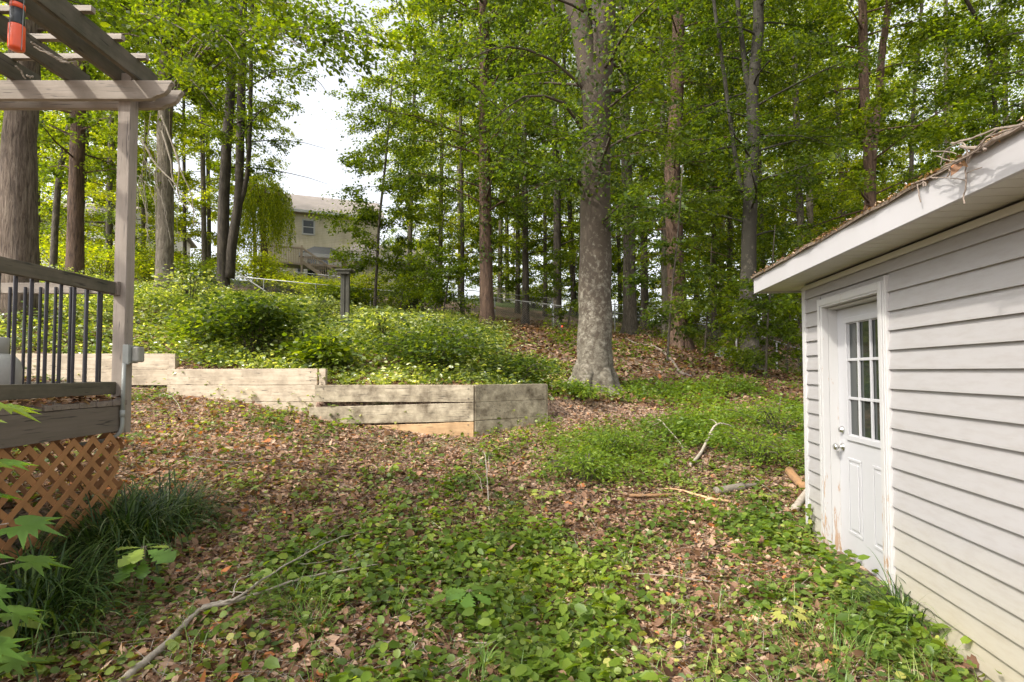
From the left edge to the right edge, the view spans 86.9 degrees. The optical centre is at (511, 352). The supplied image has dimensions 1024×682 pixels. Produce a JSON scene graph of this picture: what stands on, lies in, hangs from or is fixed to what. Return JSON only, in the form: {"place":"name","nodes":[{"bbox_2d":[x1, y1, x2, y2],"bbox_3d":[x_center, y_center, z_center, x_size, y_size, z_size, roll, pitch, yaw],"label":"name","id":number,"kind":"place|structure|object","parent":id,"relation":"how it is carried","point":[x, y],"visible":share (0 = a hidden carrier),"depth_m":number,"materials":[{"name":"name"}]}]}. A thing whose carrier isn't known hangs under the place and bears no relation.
{"place":"outdoors","nodes":[
{"label":"outdoors","id":0,"kind":"place"},
{"bbox_2d":[0,271,982,681],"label":"ground","id":1,"kind":"structure","parent":0,"point":[576,405],"depth_m":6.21,"materials":[{"name":"brown plant"}]},
{"bbox_2d":[0,402,72,676],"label":"maple sapling","id":2,"kind":"object","parent":1,"relation":"on","point":[32,524],"visible":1,"depth_m":2.01,"materials":[{"name":"green plant"}]},
{"bbox_2d":[0,2,114,262],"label":"tree","id":3,"kind":"object","parent":1,"relation":"on","point":[46,202],"visible":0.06,"depth_m":31.96,"materials":[{"name":"green plant"}]},
{"bbox_2d":[2,5,159,270],"bbox_3d":[-24.359,-20.025,32.371,24.843,32.610,23.111,4,-4,-41],"label":"tree","id":4,"kind":"object","parent":1,"relation":"on","point":[62,212],"visible":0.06,"depth_m":31.10,"materials":[{"name":"green plant"}]},
{"bbox_2d":[0,520,164,636],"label":"strap leaf clump","id":5,"kind":"object","parent":1,"relation":"on","point":[41,577],"visible":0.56,"depth_m":3.01,"materials":[{"name":"green plant"}]},
{"bbox_2d":[0,0,183,560],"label":"pergola deck","id":6,"kind":"structure","parent":1,"relation":"on","point":[131,88],"depth_m":3.83,"materials":[{"name":"beige wood"}]},
{"bbox_2d":[0,337,22,400],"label":"gas tank","id":7,"kind":"object","parent":6,"relation":"on","point":[5,361],"visible":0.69,"depth_m":3.41,"materials":[{"name":"white metal"}]},
{"bbox_2d":[7,0,25,52],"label":"hanging tube","id":8,"kind":"object","parent":6,"relation":"hanging from","point":[16,37],"visible":1,"depth_m":2.84,"materials":[{"name":"orange plastic"}]},
{"bbox_2d":[0,394,120,406],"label":"deck leaf litter","id":9,"kind":"object","parent":6,"relation":"on","point":[37,402],"visible":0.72,"depth_m":3.47,"materials":[{"name":"brown plant"}]},
{"bbox_2d":[39,236,154,281],"bbox_3d":[-19.182,-4.174,25.352,5.956,2.270,6.557,1,-2,-26],"label":"bush","id":10,"kind":"object","parent":1,"relation":"on","point":[98,262],"visible":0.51,"depth_m":24.57,"materials":[{"name":"green plant"}]},
{"bbox_2d":[0,519,193,681],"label":"strap leaf clump","id":11,"kind":"object","parent":1,"relation":"on","point":[56,621],"visible":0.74,"depth_m":2.77,"materials":[{"name":"green plant"}]},
{"bbox_2d":[0,473,245,591],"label":"strap leaf clump","id":12,"kind":"object","parent":1,"relation":"on","point":[77,536],"visible":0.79,"depth_m":3.57,"materials":[{"name":"green plant"}]},
{"bbox_2d":[0,0,259,268],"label":"young tree","id":13,"kind":"object","parent":1,"relation":"on","point":[55,210],"visible":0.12,"depth_m":20.16,"materials":[{"name":"green plant"}]},
{"bbox_2d":[113,543,176,596],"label":"seedling","id":14,"kind":"object","parent":1,"relation":"on","point":[133,556],"visible":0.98,"depth_m":3.01,"materials":[{"name":"green plant"}]},
{"bbox_2d":[38,3,260,276],"bbox_3d":[-20.226,-15.332,27.314,17.450,24.698,16.109,0,-2,0],"label":"woodland tree","id":15,"kind":"object","parent":1,"relation":"on","point":[108,232],"visible":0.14,"depth_m":27.02,"materials":[{"name":"green plant"}]},
{"bbox_2d":[0,0,303,274],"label":"maple tree","id":16,"kind":"object","parent":1,"relation":"on","point":[76,173],"visible":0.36,"depth_m":16.60,"materials":[{"name":"green plant"}]},
{"bbox_2d":[85,3,220,277],"bbox_3d":[-20.371,-17.701,33.171,19.435,27.501,18.825,0,-2,0],"label":"woodland tree","id":17,"kind":"object","parent":1,"relation":"on","point":[142,210],"visible":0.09,"depth_m":33.15,"materials":[{"name":"green plant"}]},
{"bbox_2d":[47,461,271,552],"bbox_3d":[-2.663,1.132,4.029,1.428,0.588,1.329,2,-3,-38],"label":"strap leaf clump","id":18,"kind":"object","parent":1,"relation":"on","point":[182,493],"visible":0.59,"depth_m":4.10,"materials":[{"name":"green plant"}]},
{"bbox_2d":[136,263,234,308],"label":"shrub","id":19,"kind":"object","parent":1,"relation":"on","point":[191,284],"visible":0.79,"depth_m":12.39,"materials":[{"name":"green plant"}]},
{"bbox_2d":[136,255,253,286],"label":"bush","id":20,"kind":"object","parent":1,"relation":"on","point":[180,268],"visible":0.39,"depth_m":27.64,"materials":[{"name":"green plant"}]},
{"bbox_2d":[140,306,275,348],"bbox_3d":[-5.193,-0.384,9.302,2.322,0.774,2.342,-1,-2,35],"label":"shrub","id":21,"kind":"object","parent":1,"relation":"on","point":[194,336],"visible":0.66,"depth_m":8.96,"materials":[{"name":"green plant"}]},
{"bbox_2d":[133,0,313,274],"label":"woodland tree","id":22,"kind":"object","parent":1,"relation":"on","point":[183,215],"visible":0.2,"depth_m":32.17,"materials":[{"name":"green plant"}]},
{"bbox_2d":[135,0,321,281],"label":"woodland tree","id":23,"kind":"object","parent":1,"relation":"on","point":[203,192],"visible":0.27,"depth_m":30.16,"materials":[{"name":"green plant"}]},
{"bbox_2d":[154,282,332,356],"bbox_3d":[-4.353,-0.534,9.049,2.575,1.236,2.596,0,-2,0],"label":"shrub","id":24,"kind":"object","parent":1,"relation":"on","point":[262,314],"visible":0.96,"depth_m":8.80,"materials":[{"name":"green plant"}]},
{"bbox_2d":[0,0,494,326],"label":"oak tree","id":25,"kind":"object","parent":1,"relation":"on","point":[19,228],"visible":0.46,"depth_m":9.52,"materials":[{"name":"green plant"}]},
{"bbox_2d":[118,514,378,681],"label":"fallen branch","id":26,"kind":"object","parent":1,"relation":"on","point":[145,660],"visible":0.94,"depth_m":2.97,"materials":[{"name":"grey wood"}]},
{"bbox_2d":[50,0,448,292],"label":"oak tree","id":27,"kind":"object","parent":1,"relation":"on","point":[209,15],"visible":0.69,"depth_m":13.31,"materials":[{"name":"green plant"}]},
{"bbox_2d":[137,113,196,251],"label":"dead twigs","id":28,"kind":"object","parent":27,"relation":"hanging from","point":[163,155],"visible":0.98,"depth_m":15.81,"materials":[{"name":"brown wood"}]},
{"bbox_2d":[172,3,334,277],"bbox_3d":[-21.073,-18.674,36.824,17.981,28.656,18.167,0,-2,0],"label":"woodland tree","id":29,"kind":"object","parent":1,"relation":"on","point":[208,213],"visible":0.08,"depth_m":36.29,"materials":[{"name":"green plant"}]},
{"bbox_2d":[196,0,314,281],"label":"woodland tree","id":30,"kind":"object","parent":1,"relation":"on","point":[282,128],"visible":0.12,"depth_m":38.22,"materials":[{"name":"green plant"}]},
{"bbox_2d":[211,246,308,291],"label":"bush","id":31,"kind":"object","parent":1,"relation":"on","point":[262,267],"visible":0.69,"depth_m":30.39,"materials":[{"name":"green plant"}]},
{"bbox_2d":[231,172,295,287],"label":"weeping tree","id":32,"kind":"object","parent":1,"relation":"on","point":[269,210],"visible":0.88,"depth_m":32.72,"materials":[{"name":"green plant"}]},
{"bbox_2d":[138,0,423,290],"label":"twin trunk tree","id":33,"kind":"object","parent":1,"relation":"on","point":[227,238],"visible":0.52,"depth_m":24.15,"materials":[{"name":"green plant"}]},
{"bbox_2d":[16,354,547,436],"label":"retaining wall","id":34,"kind":"structure","parent":1,"relation":"on","point":[486,404],"depth_m":7.63,"materials":[{"name":"brown wood"}]},
{"bbox_2d":[250,245,341,281],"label":"house deck","id":35,"kind":"structure","parent":1,"relation":"on","point":[314,267],"depth_m":42.99,"materials":[{"name":"wood"}]},
{"bbox_2d":[231,563,362,621],"bbox_3d":[-1.285,1.420,3.241,0.723,0.207,0.704,1,-2,-25],"label":"grass tuft","id":36,"kind":"object","parent":1,"relation":"on","point":[301,603],"visible":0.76,"depth_m":3.19,"materials":[{"name":"green plant"}]},
{"bbox_2d":[267,193,384,282],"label":"house","id":37,"kind":"structure","parent":1,"relation":"on","point":[315,238],"depth_m":46.51,"materials":[{"name":"beige"}]},
{"bbox_2d":[270,332,384,369],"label":"shrub","id":38,"kind":"object","parent":1,"relation":"on","point":[319,348],"visible":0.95,"depth_m":8.28,"materials":[{"name":"green plant"}]},
{"bbox_2d":[295,282,386,306],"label":"bush","id":39,"kind":"object","parent":1,"relation":"on","point":[356,294],"visible":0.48,"depth_m":23.65,"materials":[{"name":"green plant"}]},
{"bbox_2d":[0,264,696,430],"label":"ground cover plants","id":40,"kind":"object","parent":1,"relation":"on","point":[337,328],"visible":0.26,"depth_m":9.17,"materials":[{"name":"green plant"}]},
{"bbox_2d":[305,44,443,310],"bbox_3d":[-5.533,-6.882,23.412,5.981,10.974,5.426,0,-2,0],"label":"sapling","id":41,"kind":"object","parent":1,"relation":"on","point":[366,212],"visible":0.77,"depth_m":23.05,"materials":[{"name":"green plant"}]},
{"bbox_2d":[337,304,440,344],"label":"shrub","id":42,"kind":"object","parent":1,"relation":"on","point":[381,320],"visible":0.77,"depth_m":9.99,"materials":[{"name":"green plant"}]},
{"bbox_2d":[319,0,466,264],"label":"woodland tree","id":43,"kind":"object","parent":1,"relation":"on","point":[385,11],"visible":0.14,"depth_m":36.51,"materials":[{"name":"green plant"}]},
{"bbox_2d":[371,222,435,309],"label":"sapling","id":44,"kind":"object","parent":1,"relation":"on","point":[399,238],"visible":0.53,"depth_m":23.97,"materials":[{"name":"green plant"}]},
{"bbox_2d":[336,1,500,297],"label":"tree","id":45,"kind":"object","parent":1,"relation":"on","point":[458,209],"visible":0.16,"depth_m":49.13,"materials":[{"name":"green plant"}]},
{"bbox_2d":[392,209,469,312],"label":"sapling","id":46,"kind":"object","parent":1,"relation":"on","point":[421,259],"visible":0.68,"depth_m":19.79,"materials":[{"name":"green plant"}]},
{"bbox_2d":[336,313,528,371],"bbox_3d":[-1.215,-0.137,8.884,3.012,0.997,3.053,-2,-3,43],"label":"shrub","id":47,"kind":"object","parent":1,"relation":"on","point":[442,345],"visible":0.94,"depth_m":8.55,"materials":[{"name":"green plant"}]},
{"bbox_2d":[366,0,499,307],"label":"woodland tree","id":48,"kind":"object","parent":1,"relation":"on","point":[436,190],"visible":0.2,"depth_m":30.08,"materials":[{"name":"green plant"}]},
{"bbox_2d":[351,0,521,313],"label":"woodland tree","id":49,"kind":"object","parent":1,"relation":"on","point":[460,127],"visible":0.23,"depth_m":27.14,"materials":[{"name":"green plant"}]},
{"bbox_2d":[411,240,495,315],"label":"sapling","id":50,"kind":"object","parent":1,"relation":"on","point":[434,275],"visible":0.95,"depth_m":18.79,"materials":[{"name":"green plant"}]},
{"bbox_2d":[445,585,495,607],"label":"seedling","id":51,"kind":"object","parent":1,"relation":"on","point":[467,600],"visible":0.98,"depth_m":3.26,"materials":[{"name":"green plant"}]},
{"bbox_2d":[381,0,585,313],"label":"tree","id":52,"kind":"object","parent":1,"relation":"on","point":[514,284],"visible":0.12,"depth_m":31.29,"materials":[{"name":"green plant"}]},
{"bbox_2d":[394,0,581,324],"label":"slim tree","id":53,"kind":"object","parent":1,"relation":"on","point":[525,271],"visible":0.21,"depth_m":26.12,"materials":[{"name":"green plant"}]},
{"bbox_2d":[0,448,976,681],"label":"grass sprigs","id":54,"kind":"object","parent":1,"relation":"on","point":[711,671],"depth_m":2.89,"materials":[{"name":"green plant"}]},
{"bbox_2d":[282,0,695,325],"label":"ivy tree","id":55,"kind":"object","parent":1,"relation":"on","point":[486,173],"visible":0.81,"depth_m":17.96,"materials":[{"name":"green plant"}]},
{"bbox_2d":[0,372,991,681],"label":"creeping ground cover","id":56,"kind":"object","parent":1,"relation":"on","point":[380,634],"visible":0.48,"depth_m":3.54,"materials":[{"name":"green plant"}]},
{"bbox_2d":[364,0,631,302],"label":"tree","id":57,"kind":"object","parent":1,"relation":"on","point":[501,273],"visible":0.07,"depth_m":37.42,"materials":[{"name":"green plant"}]},
{"bbox_2d":[0,392,1001,681],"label":"broadleaf seedlings","id":58,"kind":"object","parent":1,"relation":"on","point":[526,668],"visible":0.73,"depth_m":3.47,"materials":[{"name":"green plant"}]},
{"bbox_2d":[213,275,802,371],"bbox_3d":[-0.425,-1.150,24.521,30.964,6.161,2.073,-1,-2,17],"label":"chain link fence","id":59,"kind":"object","parent":1,"relation":"on","point":[315,284],"visible":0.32,"depth_m":25.00,"materials":[{"name":"metal"}]},
{"bbox_2d":[452,351,586,385],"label":"shrub","id":60,"kind":"object","parent":1,"relation":"on","point":[522,362],"visible":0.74,"depth_m":8.87,"materials":[{"name":"green plant"}]},
{"bbox_2d":[491,8,581,316],"bbox_3d":[1.208,-15.943,30.610,15.837,28.368,16.814,-1,-2,29],"label":"slim tree","id":61,"kind":"object","parent":1,"relation":"on","point":[544,249],"visible":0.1,"depth_m":31.14,"materials":[{"name":"green plant"}]},
{"bbox_2d":[458,0,632,327],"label":"slim tree","id":62,"kind":"object","parent":1,"relation":"on","point":[557,244],"visible":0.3,"depth_m":25.15,"materials":[{"name":"green plant"}]},
{"bbox_2d":[522,247,579,327],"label":"sapling","id":63,"kind":"object","parent":1,"relation":"on","point":[574,303],"visible":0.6,"depth_m":21.19,"materials":[{"name":"green plant"}]},
{"bbox_2d":[504,1,637,314],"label":"tree","id":64,"kind":"object","parent":1,"relation":"on","point":[614,249],"visible":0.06,"depth_m":34.86,"materials":[{"name":"green plant"}]},
{"bbox_2d":[518,443,633,483],"bbox_3d":[0.693,1.244,6.195,1.286,0.439,1.408,0,-2,0],"label":"shrub","id":65,"kind":"object","parent":1,"relation":"on","point":[590,462],"visible":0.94,"depth_m":6.03,"materials":[{"name":"green plant"}]},
{"bbox_2d":[394,315,802,413],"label":"forest leaf litter","id":66,"kind":"object","parent":1,"relation":"on","point":[527,328],"visible":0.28,"depth_m":13.56,"materials":[{"name":"brown plant"}]},
{"bbox_2d":[568,423,655,457],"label":"shrub","id":67,"kind":"object","parent":1,"relation":"on","point":[629,438],"visible":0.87,"depth_m":6.76,"materials":[{"name":"green plant"}]},
{"bbox_2d":[414,0,818,396],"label":"beech","id":68,"kind":"object","parent":1,"relation":"on","point":[595,49],"visible":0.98,"depth_m":9.75,"materials":[{"name":"green plant"}]},
{"bbox_2d":[518,0,723,334],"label":"tulip tree","id":69,"kind":"object","parent":1,"relation":"on","point":[629,323],"visible":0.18,"depth_m":21.93,"materials":[{"name":"green plant"}]},
{"bbox_2d":[561,0,731,330],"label":"slim tree","id":70,"kind":"object","parent":1,"relation":"on","point":[644,296],"visible":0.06,"depth_m":26.00,"materials":[{"name":"green plant"}]},
{"bbox_2d":[508,0,816,353],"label":"tulip tree","id":71,"kind":"object","parent":1,"relation":"on","point":[671,172],"visible":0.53,"depth_m":17.09,"materials":[{"name":"green plant"}]},
{"bbox_2d":[527,342,803,449],"bbox_3d":[4.451,0.623,10.320,8.429,1.981,6.610,0,-2,0],"label":"weed patch","id":72,"kind":"object","parent":1,"relation":"on","point":[706,387],"visible":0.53,"depth_m":9.38,"materials":[{"name":"green plant"}]},
{"bbox_2d":[530,397,804,512],"bbox_3d":[1.974,1.151,6.854,3.523,1.030,3.701,0,-2,0],"label":"weed patch","id":73,"kind":"object","parent":1,"relation":"on","point":[624,461],"visible":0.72,"depth_m":6.86,"materials":[{"name":"green plant"}]},
{"bbox_2d":[539,305,802,381],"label":"forest floor plants","id":74,"kind":"object","parent":1,"relation":"on","point":[696,340],"visible":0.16,"depth_m":15.78,"materials":[{"name":"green plant"}]},
{"bbox_2d":[579,0,766,317],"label":"tree","id":75,"kind":"object","parent":1,"relation":"on","point":[651,293],"visible":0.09,"depth_m":29.37,"materials":[{"name":"green plant"}]},
{"bbox_2d":[556,0,801,339],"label":"woodland tree","id":76,"kind":"object","parent":1,"relation":"on","point":[727,243],"visible":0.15,"depth_m":25.95,"materials":[{"name":"green plant"}]},
{"bbox_2d":[618,164,744,360],"bbox_3d":[4.049,-2.120,13.693,2.889,5.248,2.865,1,-2,-26],"label":"sapling","id":77,"kind":"object","parent":1,"relation":"on","point":[689,331],"visible":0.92,"depth_m":13.53,"materials":[{"name":"green plant"}]},
{"bbox_2d":[610,0,780,339],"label":"slim tree","id":78,"kind":"object","parent":1,"relation":"on","point":[664,292],"visible":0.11,"depth_m":23.04,"materials":[{"name":"green plant"}]},
{"bbox_2d":[662,243,761,352],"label":"sapling","id":79,"kind":"object","parent":1,"relation":"on","point":[718,302],"visible":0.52,"depth_m":16.27,"materials":[{"name":"green plant"}]},
{"bbox_2d":[539,0,917,370],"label":"grey beech","id":80,"kind":"object","parent":1,"relation":"on","point":[748,185],"visible":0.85,"depth_m":15.06,"materials":[{"name":"green plant"}]},
{"bbox_2d":[684,0,797,339],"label":"woodland tree","id":81,"kind":"object","parent":1,"relation":"on","point":[728,219],"visible":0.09,"depth_m":27.12,"materials":[{"name":"green plant"}]},
{"bbox_2d":[695,422,804,464],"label":"shrub","id":82,"kind":"object","parent":1,"relation":"on","point":[770,445],"visible":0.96,"depth_m":6.71,"materials":[{"name":"green plant"}]},
{"bbox_2d":[701,225,802,377],"bbox_3d":[6.237,-1.112,12.936,2.989,3.975,3.112,0,-2,0],"label":"sapling","id":83,"kind":"object","parent":1,"relation":"on","point":[773,327],"visible":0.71,"depth_m":12.98,"materials":[{"name":"green plant"}]},
{"bbox_2d":[702,392,803,433],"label":"shrub","id":84,"kind":"object","parent":1,"relation":"on","point":[769,411],"visible":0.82,"depth_m":7.99,"materials":[{"name":"green plant"}]},
{"bbox_2d":[687,0,850,352],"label":"woodland tree","id":85,"kind":"object","parent":1,"relation":"on","point":[788,200],"visible":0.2,"depth_m":23.90,"materials":[{"name":"green plant"}]},
{"bbox_2d":[690,0,907,242],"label":"woodland tree","id":86,"kind":"object","parent":1,"relation":"on","point":[809,207],"visible":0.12,"depth_m":25.10,"materials":[{"name":"green plant"}]},
{"bbox_2d":[685,0,919,369],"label":"woodland tree","id":87,"kind":"object","parent":1,"relation":"on","point":[799,218],"visible":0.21,"depth_m":22.14,"materials":[{"name":"green plant"}]},
{"bbox_2d":[740,1,926,305],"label":"tree","id":88,"kind":"object","parent":1,"relation":"on","point":[837,104],"visible":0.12,"depth_m":32.38,"materials":[{"name":"green plant"}]},
{"bbox_2d":[645,0,1023,163],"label":"woodland tree","id":89,"kind":"object","parent":1,"relation":"on","point":[1006,41],"visible":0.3,"depth_m":14.90,"materials":[{"name":"green plant"}]},
{"bbox_2d":[753,595,932,681],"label":"grass tuft","id":90,"kind":"object","parent":1,"relation":"on","point":[834,639],"visible":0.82,"depth_m":2.94,"materials":[{"name":"green plant"}]},
{"bbox_2d":[723,0,1003,319],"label":"woodland tree","id":91,"kind":"object","parent":1,"relation":"on","point":[869,165],"visible":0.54,"depth_m":16.07,"materials":[{"name":"green plant"}]},
{"bbox_2d":[715,0,1023,200],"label":"woodland tree","id":92,"kind":"object","parent":1,"relation":"on","point":[927,32],"visible":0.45,"depth_m":15.50,"materials":[{"name":"green plant"}]},
{"bbox_2d":[746,0,1015,211],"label":"woodland tree","id":93,"kind":"object","parent":1,"relation":"on","point":[911,162],"visible":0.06,"depth_m":23.31,"materials":[{"name":"green plant"}]},
{"bbox_2d":[751,121,1023,681],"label":"garden shed","id":94,"kind":"structure","parent":1,"relation":"on","point":[913,344],"depth_m":3.10,"materials":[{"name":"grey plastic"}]},
{"bbox_2d":[832,301,883,580],"bbox_3d":[2.653,0.637,4.073,0.114,2.010,0.878,0,-2,8],"label":"door","id":95,"kind":"structure","parent":94,"relation":"in","point":[857,326],"depth_m":4.16,"materials":[{"name":"white paint"}]},
{"bbox_2d":[930,122,1023,203],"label":"twig pile","id":96,"kind":"object","parent":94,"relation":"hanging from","point":[956,165],"visible":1,"depth_m":2.27,"materials":[{"name":"brown plant"}]},
{"bbox_2d":[828,545,948,642],"bbox_3d":[2.374,1.481,3.323,0.869,0.437,0.850,1,-2,-16],"label":"grass tuft","id":97,"kind":"object","parent":1,"relation":"on","point":[904,603],"visible":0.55,"depth_m":3.34,"materials":[{"name":"green plant"}]},
{"bbox_2d":[783,0,1019,217],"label":"tree","id":98,"kind":"object","parent":1,"relation":"on","point":[903,155],"visible":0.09,"depth_m":36.37,"materials":[{"name":"green plant"}]},
{"bbox_2d":[780,0,1023,203],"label":"woodland tree","id":99,"kind":"object","parent":1,"relation":"on","point":[976,4],"visible":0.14,"depth_m":20.03,"materials":[{"name":"green plant"}]},
{"bbox_2d":[842,0,1023,175],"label":"tree","id":100,"kind":"object","parent":1,"relation":"on","point":[1019,52],"visible":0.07,"depth_m":33.20,"materials":[{"name":"green plant"}]},
{"bbox_2d":[0,0,1023,323],"label":"sky","id":101,"kind":"structure","parent":0,"point":[320,164],"materials":[{"name":"white"}]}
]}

